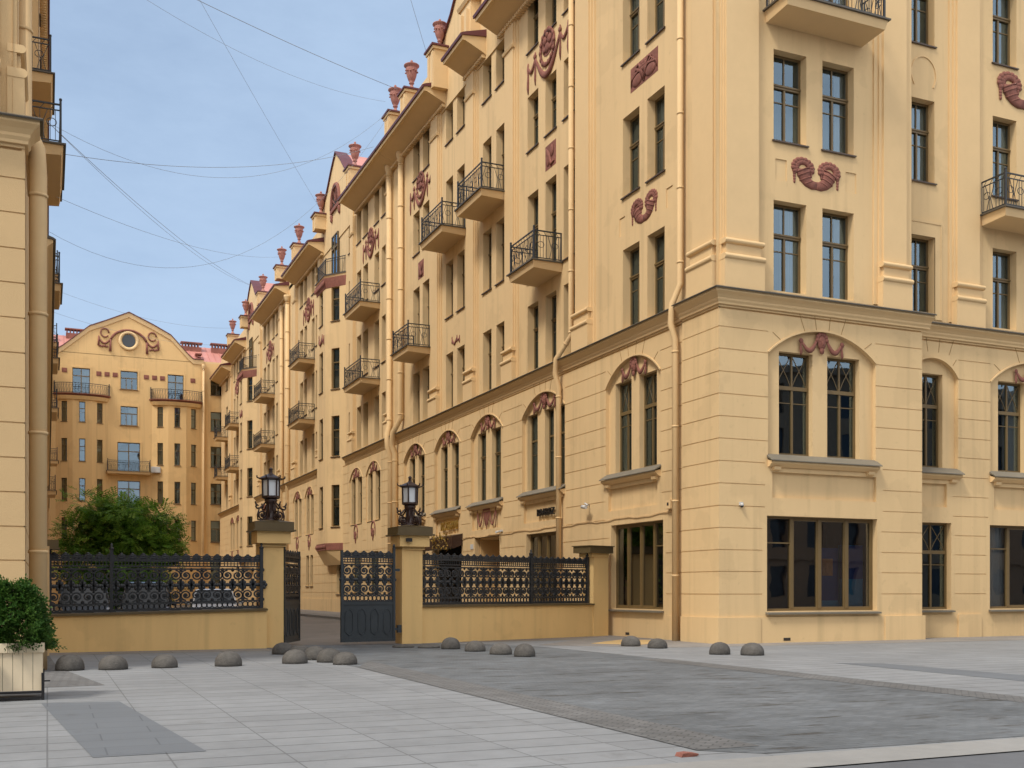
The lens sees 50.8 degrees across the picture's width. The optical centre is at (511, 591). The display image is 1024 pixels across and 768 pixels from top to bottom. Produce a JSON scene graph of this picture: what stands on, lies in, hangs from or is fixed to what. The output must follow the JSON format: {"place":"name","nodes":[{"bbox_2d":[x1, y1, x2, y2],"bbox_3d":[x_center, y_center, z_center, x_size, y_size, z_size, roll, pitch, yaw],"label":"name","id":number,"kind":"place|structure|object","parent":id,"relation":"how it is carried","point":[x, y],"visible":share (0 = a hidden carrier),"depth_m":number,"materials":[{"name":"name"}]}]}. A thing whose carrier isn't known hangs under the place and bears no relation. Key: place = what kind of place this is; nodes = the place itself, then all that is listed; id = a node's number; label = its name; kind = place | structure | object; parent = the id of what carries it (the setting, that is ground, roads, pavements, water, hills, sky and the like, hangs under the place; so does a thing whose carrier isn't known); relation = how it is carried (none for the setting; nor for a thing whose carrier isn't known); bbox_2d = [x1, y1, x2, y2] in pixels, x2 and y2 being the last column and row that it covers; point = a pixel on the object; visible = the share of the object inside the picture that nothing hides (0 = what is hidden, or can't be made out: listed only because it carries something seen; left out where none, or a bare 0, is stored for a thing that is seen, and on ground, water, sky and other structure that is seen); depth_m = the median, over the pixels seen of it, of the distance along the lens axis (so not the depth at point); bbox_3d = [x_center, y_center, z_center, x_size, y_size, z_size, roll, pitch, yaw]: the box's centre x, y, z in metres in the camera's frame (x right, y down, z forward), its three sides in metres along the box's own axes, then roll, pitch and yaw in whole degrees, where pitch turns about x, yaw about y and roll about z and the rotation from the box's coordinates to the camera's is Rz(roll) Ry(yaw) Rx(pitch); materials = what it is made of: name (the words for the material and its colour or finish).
{"place":"outdoors","nodes":[
{"label":"outdoors","id":0,"kind":"place"},
{"bbox_2d":[49,0,452,348],"label":"sky","id":1,"kind":"structure","parent":0,"point":[134,81],"materials":[{"name":"blue"}]},
{"bbox_2d":[239,605,339,616],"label":"courtyard footway","id":2,"kind":"structure","parent":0,"point":[325,613],"depth_m":73.94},
{"bbox_2d":[52,605,650,645],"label":"courtyard road","id":3,"kind":"structure","parent":0,"point":[318,631],"depth_m":38.05,"materials":[{"name":"asphalt"}]},
{"bbox_2d":[54,588,118,610],"bbox_3d":[-14.945,0.700,37.645,2.268,1.800,4.682,0,0,-23],"label":"parked car","id":4,"kind":"object","parent":3,"relation":"on","point":[80,600],"visible":0.09,"depth_m":37.10,"materials":[{"name":"black paint"}]},
{"bbox_2d":[113,582,176,609],"bbox_3d":[-13.696,0.625,40.352,2.268,1.950,4.646,0,0,-15],"label":"parked car","id":5,"kind":"object","parent":3,"relation":"on","point":[144,600],"visible":0.11,"depth_m":39.83,"materials":[{"name":"black paint"}]},
{"bbox_2d":[187,589,243,607],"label":"parked car","id":6,"kind":"object","parent":3,"relation":"on","point":[214,604],"visible":0.13,"depth_m":42.77,"materials":[{"name":"white paint"}]},
{"bbox_2d":[572,545,614,635],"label":"end pier","id":7,"kind":"structure","parent":3,"relation":"on","point":[598,556],"depth_m":38.43,"materials":[{"name":"paint"}]},
{"bbox_2d":[0,638,1023,767],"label":"plaza paving","id":8,"kind":"structure","parent":0,"point":[262,709],"depth_m":14.23,"materials":[{"name":"stone"}]},
{"bbox_2d":[0,641,49,699],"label":"planter","id":9,"kind":"object","parent":8,"relation":"on","point":[22,672],"visible":0.98,"depth_m":15.77,"materials":[{"name":"beige wood"}]},
{"bbox_2d":[0,574,66,653],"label":"shrub","id":10,"kind":"object","parent":9,"relation":"in","point":[32,614],"visible":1,"depth_m":15.92,"materials":[{"name":"green plant"}]},
{"bbox_2d":[47,540,59,655],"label":"end pier","id":11,"kind":"structure","parent":8,"relation":"on","point":[53,544],"depth_m":26.83,"materials":[{"name":"paint"}]},
{"bbox_2d":[55,654,84,670],"bbox_3d":[-8.954,1.438,21.840,0.560,0.324,0.560,0,0,-23],"label":"stone bollard","id":12,"kind":"object","parent":8,"relation":"on","point":[70,662],"visible":1,"depth_m":21.64,"materials":[{"name":"stone"}]},
{"bbox_2d":[44,656,103,687],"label":"herringbone setts","id":13,"kind":"structure","parent":8,"relation":"on","point":[61,678],"depth_m":19.49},
{"bbox_2d":[98,655,127,669],"bbox_3d":[-8.161,1.454,22.072,0.581,0.292,0.581,0,0,-31],"label":"stone bollard","id":14,"kind":"object","parent":8,"relation":"on","point":[113,662],"visible":1,"depth_m":21.87,"materials":[{"name":"stone"}]},
{"bbox_2d":[41,701,205,756],"bbox_3d":[-4.877,1.596,13.061,1.056,0.001,5.760,0,0,-28],"label":"dark paving strip","id":15,"kind":"object","parent":8,"relation":"on","point":[105,729],"visible":1,"depth_m":12.36,"materials":[{"name":"stone"}]},
{"bbox_2d":[49,543,267,652],"bbox_3d":[-9.559,0.215,29.234,5.817,3.169,0.560,0,0,-23],"label":"boundary fence","id":16,"kind":"object","parent":8,"relation":"on","point":[206,627],"visible":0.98,"depth_m":29.09,"materials":[{"name":"paint"}]},
{"bbox_2d":[49,648,269,654],"bbox_3d":[-9.211,1.594,28.452,5.600,0.001,1.150,0,0,-23],"label":"gutter strip","id":17,"kind":"object","parent":8,"relation":"on","point":[162,651],"visible":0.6,"depth_m":28.51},
{"bbox_2d":[151,654,177,667],"bbox_3d":[-7.284,1.460,22.614,0.532,0.281,0.532,0,0,-38],"label":"stone bollard","id":18,"kind":"object","parent":8,"relation":"on","point":[164,661],"visible":1,"depth_m":22.43,"materials":[{"name":"stone"}]},
{"bbox_2d":[215,651,241,666],"bbox_3d":[-6.070,1.440,23.082,0.576,0.320,0.576,0,0,44],"label":"stone bollard","id":19,"kind":"object","parent":8,"relation":"on","point":[228,659],"visible":1,"depth_m":22.87,"materials":[{"name":"stone"}]},
{"bbox_2d":[246,520,295,647],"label":"gate pillar","id":20,"kind":"structure","parent":8,"relation":"on","point":[273,537],"depth_m":30.48,"materials":[{"name":"paint"}]},
{"bbox_2d":[255,467,286,520],"bbox_3d":[-6.877,-2.762,30.769,0.763,1.536,0.838,0,0,2],"label":"gate lantern","id":21,"kind":"object","parent":20,"relation":"on","point":[270,481],"visible":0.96,"depth_m":30.62,"materials":[{"name":"black metal"}]},
{"bbox_2d":[284,547,299,642],"bbox_3d":[-6.510,0.040,31.782,0.100,2.920,1.998,0,0,3],"label":"gate leaf","id":22,"kind":"object","parent":20,"relation":"attached to","point":[291,617],"visible":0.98,"depth_m":31.80,"materials":[{"name":"black metal"}]},
{"bbox_2d":[272,642,292,654],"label":"stone bollard","id":23,"kind":"object","parent":8,"relation":"on","point":[282,648],"visible":0.84,"depth_m":27.21,"materials":[{"name":"stone"}]},
{"bbox_2d":[282,649,307,663],"bbox_3d":[-4.820,1.447,23.947,0.566,0.306,0.566,0,0,37],"label":"stone bollard","id":24,"kind":"object","parent":8,"relation":"on","point":[294,656],"visible":1,"depth_m":23.74,"materials":[{"name":"stone"}]},
{"bbox_2d":[304,646,323,659],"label":"stone bollard","id":25,"kind":"object","parent":8,"relation":"on","point":[311,652],"visible":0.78,"depth_m":25.02,"materials":[{"name":"stone"}]},
{"bbox_2d":[386,525,434,643],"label":"gate pillar","id":26,"kind":"structure","parent":8,"relation":"on","point":[408,591],"depth_m":32.78,"materials":[{"name":"paint"}]},
{"bbox_2d":[339,544,401,641],"bbox_3d":[-4.214,0.040,32.087,2.001,2.920,0.100,0,0,-32],"label":"gate leaf","id":27,"kind":"object","parent":26,"relation":"attached to","point":[364,620],"visible":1,"depth_m":32.02,"materials":[{"name":"black metal"}]},
{"bbox_2d":[396,476,422,525],"bbox_3d":[-3.126,-2.762,33.082,0.763,1.536,0.838,0,0,2],"label":"gate lantern","id":28,"kind":"object","parent":26,"relation":"on","point":[410,495],"visible":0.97,"depth_m":32.92,"materials":[{"name":"black metal"}]},
{"bbox_2d":[422,550,594,642],"bbox_3d":[0.128,0.190,36.028,8.637,3.220,0.560,0,0,-43],"label":"boundary fence","id":29,"kind":"object","parent":8,"relation":"on","point":[460,621],"visible":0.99,"depth_m":35.52,"materials":[{"name":"paint"}]},
{"bbox_2d":[621,636,640,645],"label":"stone bollard","id":30,"kind":"object","parent":8,"relation":"on","point":[630,641],"visible":1,"depth_m":31.23,"materials":[{"name":"stone"}]},
{"bbox_2d":[647,638,667,648],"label":"stone bollard","id":31,"kind":"object","parent":8,"relation":"on","point":[657,643],"visible":1,"depth_m":30.08,"materials":[{"name":"stone"}]},
{"bbox_2d":[709,642,729,654],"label":"stone bollard","id":32,"kind":"object","parent":8,"relation":"on","point":[719,648],"visible":1,"depth_m":27.11,"materials":[{"name":"stone"}]},
{"bbox_2d":[740,643,763,655],"bbox_3d":[6.013,1.442,26.982,0.588,0.315,0.588,0,0,31],"label":"stone bollard","id":33,"kind":"object","parent":8,"relation":"on","point":[752,649],"visible":1,"depth_m":26.77,"materials":[{"name":"stone"}]},
{"bbox_2d":[841,663,1023,680],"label":"dark paving strip","id":34,"kind":"object","parent":8,"relation":"on","point":[968,673],"visible":1,"depth_m":21.44,"materials":[{"name":"stone"}]},
{"bbox_2d":[266,643,1023,752],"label":"driveway","id":35,"kind":"structure","parent":0,"point":[770,713],"depth_m":16.04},
{"bbox_2d":[317,648,339,662],"bbox_3d":[-4.116,1.445,24.360,0.586,0.309,0.586,0,0,22],"label":"stone bollard","id":36,"kind":"object","parent":35,"relation":"on","point":[327,655],"visible":0.84,"depth_m":24.13,"materials":[{"name":"stone"}]},
{"bbox_2d":[333,652,356,664],"bbox_3d":[-3.650,1.462,23.581,0.536,0.276,0.536,0,0,30],"label":"stone bollard","id":37,"kind":"object","parent":35,"relation":"on","point":[344,658],"visible":1,"depth_m":23.39,"materials":[{"name":"stone"}]},
{"bbox_2d":[441,637,459,648],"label":"stone bollard","id":38,"kind":"object","parent":35,"relation":"on","point":[450,643],"visible":0.99,"depth_m":29.67,"materials":[{"name":"stone"}]},
{"bbox_2d":[465,641,485,651],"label":"stone bollard","id":39,"kind":"object","parent":35,"relation":"on","point":[474,646],"visible":1,"depth_m":28.45,"materials":[{"name":"stone"}]},
{"bbox_2d":[489,643,511,654],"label":"stone bollard","id":40,"kind":"object","parent":35,"relation":"on","point":[500,649],"visible":1,"depth_m":27.11,"materials":[{"name":"stone"}]},
{"bbox_2d":[514,643,534,656],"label":"stone bollard","id":41,"kind":"object","parent":35,"relation":"on","point":[524,650],"visible":1,"depth_m":26.18,"materials":[{"name":"stone"}]},
{"bbox_2d":[359,661,759,749],"bbox_3d":[-0.724,1.592,17.764,0.770,0.001,14.800,0,0,-23],"label":"driveway edge strip","id":42,"kind":"object","parent":35,"relation":"on","point":[674,735],"visible":1,"depth_m":14.04,"materials":[{"name":"stone"}]},
{"bbox_2d":[641,659,1023,702],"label":"driveway edge strip","id":43,"kind":"object","parent":35,"relation":"on","point":[921,688],"visible":1,"depth_m":19.01,"materials":[{"name":"stone"}]},
{"bbox_2d":[542,636,1023,646],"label":"facade apron","id":44,"kind":"object","parent":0,"point":[585,642],"visible":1,"depth_m":34.22,"materials":[{"name":"stone"}]},
{"bbox_2d":[808,750,1023,767],"bbox_3d":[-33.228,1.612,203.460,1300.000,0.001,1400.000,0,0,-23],"label":"ground","id":45,"kind":"structure","parent":0,"point":[1011,759],"depth_m":10.15,"materials":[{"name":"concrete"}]},
{"bbox_2d":[0,0,65,669],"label":"apartment building","id":46,"kind":"structure","parent":45,"relation":"on","point":[32,170],"depth_m":21.12,"materials":[{"name":"paint"}]},
{"bbox_2d":[32,0,62,539],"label":"apartment building","id":47,"kind":"structure","parent":45,"relation":"on","point":[41,18],"depth_m":47.58,"materials":[{"name":"paint"}]},
{"bbox_2d":[49,484,192,583],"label":"leafy tree","id":48,"kind":"object","parent":45,"relation":"on","point":[124,526],"visible":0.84,"depth_m":57.18,"materials":[{"name":"green plant"}]},
{"bbox_2d":[56,552,187,609],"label":"dark shrub","id":49,"kind":"object","parent":45,"relation":"on","point":[108,581],"visible":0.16,"depth_m":43.94,"materials":[{"name":"green plant"}]},
{"bbox_2d":[50,312,227,604],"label":"apartment building","id":50,"kind":"structure","parent":45,"relation":"on","point":[139,415],"depth_m":124.40,"materials":[{"name":"paint"}]},
{"bbox_2d":[72,368,89,393],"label":"window","id":51,"kind":"structure","parent":50,"relation":"in","point":[85,373],"depth_m":122.17,"materials":[{"name":"brown glass"}]},
{"bbox_2d":[117,481,139,507],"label":"window","id":52,"kind":"structure","parent":50,"relation":"in","point":[121,485],"depth_m":124.01,"materials":[{"name":"brown glass"}]},
{"bbox_2d":[118,331,138,350],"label":"round window","id":53,"kind":"structure","parent":50,"relation":"in","point":[128,340],"depth_m":123.61,"materials":[{"name":"beige glass"}]},
{"bbox_2d":[121,406,137,425],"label":"window","id":54,"kind":"structure","parent":50,"relation":"in","point":[133,411],"depth_m":124.18,"materials":[{"name":"brown glass"}]},
{"bbox_2d":[168,375,182,397],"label":"window","id":55,"kind":"structure","parent":50,"relation":"in","point":[174,381],"depth_m":126.01,"materials":[{"name":"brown glass"}]},
{"bbox_2d":[210,484,220,504],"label":"window","id":56,"kind":"structure","parent":50,"relation":"in","point":[215,488],"depth_m":128.12,"materials":[{"name":"brown glass"}]},
{"bbox_2d":[209,246,288,605],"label":"apartment building","id":57,"kind":"structure","parent":45,"relation":"on","point":[248,376],"depth_m":106.88,"materials":[{"name":"paint"}]},
{"bbox_2d":[281,142,396,611],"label":"apartment building","id":58,"kind":"structure","parent":45,"relation":"on","point":[339,274],"depth_m":74.73,"materials":[{"name":"paint"}]},
{"bbox_2d":[330,485,339,527],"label":"window","id":59,"kind":"structure","parent":58,"relation":"in","point":[335,487],"depth_m":75.32,"materials":[{"name":"brown glass"}]},
{"bbox_2d":[330,416,339,457],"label":"window","id":60,"kind":"structure","parent":58,"relation":"in","point":[335,418],"depth_m":75.32,"materials":[{"name":"brown glass"}]},
{"bbox_2d":[330,348,339,389],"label":"window","id":61,"kind":"structure","parent":58,"relation":"in","point":[335,351],"depth_m":75.32,"materials":[{"name":"brown glass"}]},
{"bbox_2d":[330,287,339,321],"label":"window","id":62,"kind":"structure","parent":58,"relation":"in","point":[335,290],"depth_m":75.32,"materials":[{"name":"brown glass"}]},
{"bbox_2d":[331,231,338,272],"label":"window","id":63,"kind":"structure","parent":58,"relation":"in","point":[334,236],"depth_m":76.71,"materials":[{"name":"glass"}]},
{"bbox_2d":[375,0,1023,643],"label":"apartment building","id":64,"kind":"structure","parent":45,"relation":"on","point":[705,266],"depth_m":37.44,"materials":[{"name":"paint"}]},
{"bbox_2d":[441,520,457,530],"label":"shop sign","id":65,"kind":"object","parent":64,"relation":"attached to","point":[445,526],"visible":1,"depth_m":54.68,"materials":[{"name":"gold metal"}]},
{"bbox_2d":[481,433,485,500],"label":"window","id":66,"kind":"structure","parent":64,"relation":"in","point":[483,457],"depth_m":51.63,"materials":[{"name":"brown metal"}]},
{"bbox_2d":[495,428,500,497],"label":"window","id":67,"kind":"structure","parent":64,"relation":"in","point":[497,453],"depth_m":50.00,"materials":[{"name":"brown glass"}]},
{"bbox_2d":[526,96,538,153],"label":"window","id":68,"kind":"structure","parent":64,"relation":"in","point":[535,117],"depth_m":46.35,"materials":[{"name":"brown metal"}]},
{"bbox_2d":[526,0,538,55],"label":"window","id":69,"kind":"structure","parent":64,"relation":"in","point":[535,18],"depth_m":46.35,"materials":[{"name":"brown metal"}]},
{"bbox_2d":[532,415,537,489],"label":"window","id":70,"kind":"structure","parent":64,"relation":"in","point":[533,441],"depth_m":46.30,"materials":[{"name":"brown metal"}]},
{"bbox_2d":[533,306,537,368],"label":"window","id":71,"kind":"structure","parent":64,"relation":"in","point":[535,329],"depth_m":46.37,"materials":[{"name":"brown metal"}]},
{"bbox_2d":[531,532,555,600],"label":"window","id":72,"kind":"structure","parent":64,"relation":"in","point":[545,543],"depth_m":45.21,"materials":[{"name":"brown metal"}]},
{"bbox_2d":[543,78,556,137],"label":"window","id":73,"kind":"structure","parent":64,"relation":"in","point":[553,99],"depth_m":44.68,"materials":[{"name":"brown metal"}]},
{"bbox_2d":[549,409,553,486],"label":"window","id":74,"kind":"structure","parent":64,"relation":"in","point":[551,436],"depth_m":44.70,"materials":[{"name":"brown metal"}]},
{"bbox_2d":[551,295,555,360],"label":"window","id":75,"kind":"structure","parent":64,"relation":"in","point":[553,320],"depth_m":44.70,"materials":[{"name":"brown metal"}]},
{"bbox_2d":[551,181,555,260],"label":"window","id":76,"kind":"structure","parent":64,"relation":"in","point":[553,214],"depth_m":44.70,"materials":[{"name":"brown metal"}]},
{"bbox_2d":[561,405,564,483],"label":"window","id":77,"kind":"structure","parent":64,"relation":"in","point":[562,407],"depth_m":43.70,"materials":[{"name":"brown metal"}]},
{"bbox_2d":[620,381,631,471],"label":"window","id":78,"kind":"structure","parent":64,"relation":"in","point":[628,397],"depth_m":38.91,"materials":[{"name":"brown metal"}]},
{"bbox_2d":[620,114,639,199],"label":"window","id":79,"kind":"structure","parent":64,"relation":"in","point":[633,146],"depth_m":38.68,"materials":[{"name":"brown metal"}]},
{"bbox_2d":[620,0,639,66],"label":"window","id":80,"kind":"structure","parent":64,"relation":"in","point":[633,13],"depth_m":38.68,"materials":[{"name":"brown metal"}]},
{"bbox_2d":[629,247,638,325],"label":"window","id":81,"kind":"structure","parent":64,"relation":"in","point":[633,277],"depth_m":38.70,"materials":[{"name":"brown metal"}]},
{"bbox_2d":[616,520,662,609],"bbox_3d":[4.545,-0.880,37.565,0.130,3.000,3.600,0,0,-23],"label":"window","id":82,"kind":"structure","parent":64,"relation":"in","point":[629,527],"depth_m":37.56,"materials":[{"name":"brown metal"}]},
{"bbox_2d":[644,372,656,466],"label":"window","id":83,"kind":"structure","parent":64,"relation":"in","point":[653,405],"depth_m":37.29,"materials":[{"name":"brown metal"}]},
{"bbox_2d":[645,93,665,183],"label":"window","id":84,"kind":"structure","parent":64,"relation":"in","point":[658,127],"depth_m":37.09,"materials":[{"name":"brown metal"}]},
{"bbox_2d":[645,0,665,44],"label":"window","id":85,"kind":"structure","parent":64,"relation":"in","point":[657,31],"depth_m":37.10,"materials":[{"name":"brown wood"}]},
{"bbox_2d":[654,232,664,313],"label":"window","id":86,"kind":"structure","parent":64,"relation":"in","point":[658,264],"depth_m":37.10,"materials":[{"name":"brown wood"}]},
{"bbox_2d":[774,204,800,293],"bbox_3d":[8.576,-10.790,34.201,1.260,2.820,0.290,0,0,-23],"label":"window","id":87,"kind":"structure","parent":64,"relation":"in","point":[787,238],"depth_m":34.37,"materials":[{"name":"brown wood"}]},
{"bbox_2d":[772,55,808,147],"bbox_3d":[8.661,-15.455,34.003,1.380,2.890,0.480,0,0,-23],"label":"window","id":88,"kind":"structure","parent":64,"relation":"in","point":[783,89],"depth_m":34.17,"materials":[{"name":"brown wood"}]},
{"bbox_2d":[779,353,808,455],"bbox_3d":[8.835,-5.885,34.155,1.300,3.230,0.140,0,0,-23],"label":"window","id":89,"kind":"structure","parent":64,"relation":"in","point":[790,388],"depth_m":34.17,"materials":[{"name":"brown wood"}]},
{"bbox_2d":[767,516,872,610],"bbox_3d":[9.768,-0.860,34.415,4.340,2.960,0.130,0,0,-23],"label":"window","id":90,"kind":"structure","parent":64,"relation":"in","point":[790,520],"depth_m":34.38,"materials":[{"name":"brown metal"}]},
{"bbox_2d":[822,548,837,606],"bbox_3d":[10.171,-0.080,34.959,0.850,2.640,0.400,0,0,-23],"label":"display board","id":91,"kind":"object","parent":64,"relation":"attached to","point":[829,577],"visible":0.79,"depth_m":34.90,"materials":[{"name":"blue metal"}]},
{"bbox_2d":[822,212,847,299],"bbox_3d":[10.312,-10.790,34.948,1.260,2.820,0.290,0,0,-23],"label":"window","id":92,"kind":"structure","parent":64,"relation":"in","point":[837,245],"depth_m":35.11,"materials":[{"name":"brown wood"}]},
{"bbox_2d":[821,66,856,156],"bbox_3d":[10.373,-15.455,34.806,1.380,2.890,0.600,0,0,-23],"label":"window","id":93,"kind":"structure","parent":64,"relation":"in","point":[837,100],"depth_m":35.10,"materials":[{"name":"brown wood"}]},
{"bbox_2d":[827,358,854,458],"bbox_3d":[10.562,-5.885,34.899,1.300,3.230,0.140,0,0,-23],"label":"window","id":94,"kind":"structure","parent":64,"relation":"in","point":[838,393],"depth_m":34.93,"materials":[{"name":"brown wood"}]},
{"bbox_2d":[838,545,862,606],"bbox_3d":[11.043,-0.130,35.335,0.950,2.740,0.400,0,0,-23],"label":"display board","id":95,"kind":"object","parent":64,"relation":"attached to","point":[855,575],"visible":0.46,"depth_m":35.28,"materials":[{"name":"black metal"}]},
{"bbox_2d":[912,238,928,311],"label":"window","id":96,"kind":"structure","parent":64,"relation":"in","point":[916,268],"depth_m":37.40,"materials":[{"name":"brown wood"}]},
{"bbox_2d":[912,102,936,184],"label":"window","id":97,"kind":"structure","parent":64,"relation":"in","point":[918,133],"depth_m":37.50,"materials":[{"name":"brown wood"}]},
{"bbox_2d":[912,0,936,48],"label":"window","id":98,"kind":"structure","parent":64,"relation":"in","point":[914,8],"depth_m":37.39,"materials":[{"name":"brown wood"}]},
{"bbox_2d":[922,374,937,467],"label":"window","id":99,"kind":"structure","parent":64,"relation":"in","point":[924,406],"depth_m":37.45,"materials":[{"name":"brown metal"}]},
{"bbox_2d":[922,523,946,608],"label":"window","id":100,"kind":"structure","parent":64,"relation":"in","point":[929,551],"depth_m":37.35,"materials":[{"name":"brown wood"}]},
{"bbox_2d":[993,251,1010,328],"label":"window","id":101,"kind":"structure","parent":64,"relation":"in","point":[1000,281],"depth_m":39.05,"materials":[{"name":"glass"}]},
{"bbox_2d":[991,0,1018,69],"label":"window","id":102,"kind":"structure","parent":64,"relation":"in","point":[1000,21],"depth_m":39.03,"materials":[{"name":"glass"}]},
{"bbox_2d":[992,121,1018,200],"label":"window","id":103,"kind":"structure","parent":64,"relation":"in","point":[1000,151],"depth_m":39.03,"materials":[{"name":"brown metal"}]},
{"bbox_2d":[990,525,1023,608],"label":"window","id":104,"kind":"structure","parent":64,"relation":"in","point":[999,535],"depth_m":38.73,"materials":[{"name":"brown metal"}]},
{"bbox_2d":[998,382,1019,472],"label":"window","id":105,"kind":"structure","parent":64,"relation":"in","point":[1008,413],"depth_m":39.09,"materials":[{"name":"brown metal"}]},
{"bbox_2d":[613,737,1023,767],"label":"paving edge","id":106,"kind":"object","parent":45,"relation":"on","point":[819,759],"depth_m":10.43,"materials":[{"name":"stone"}]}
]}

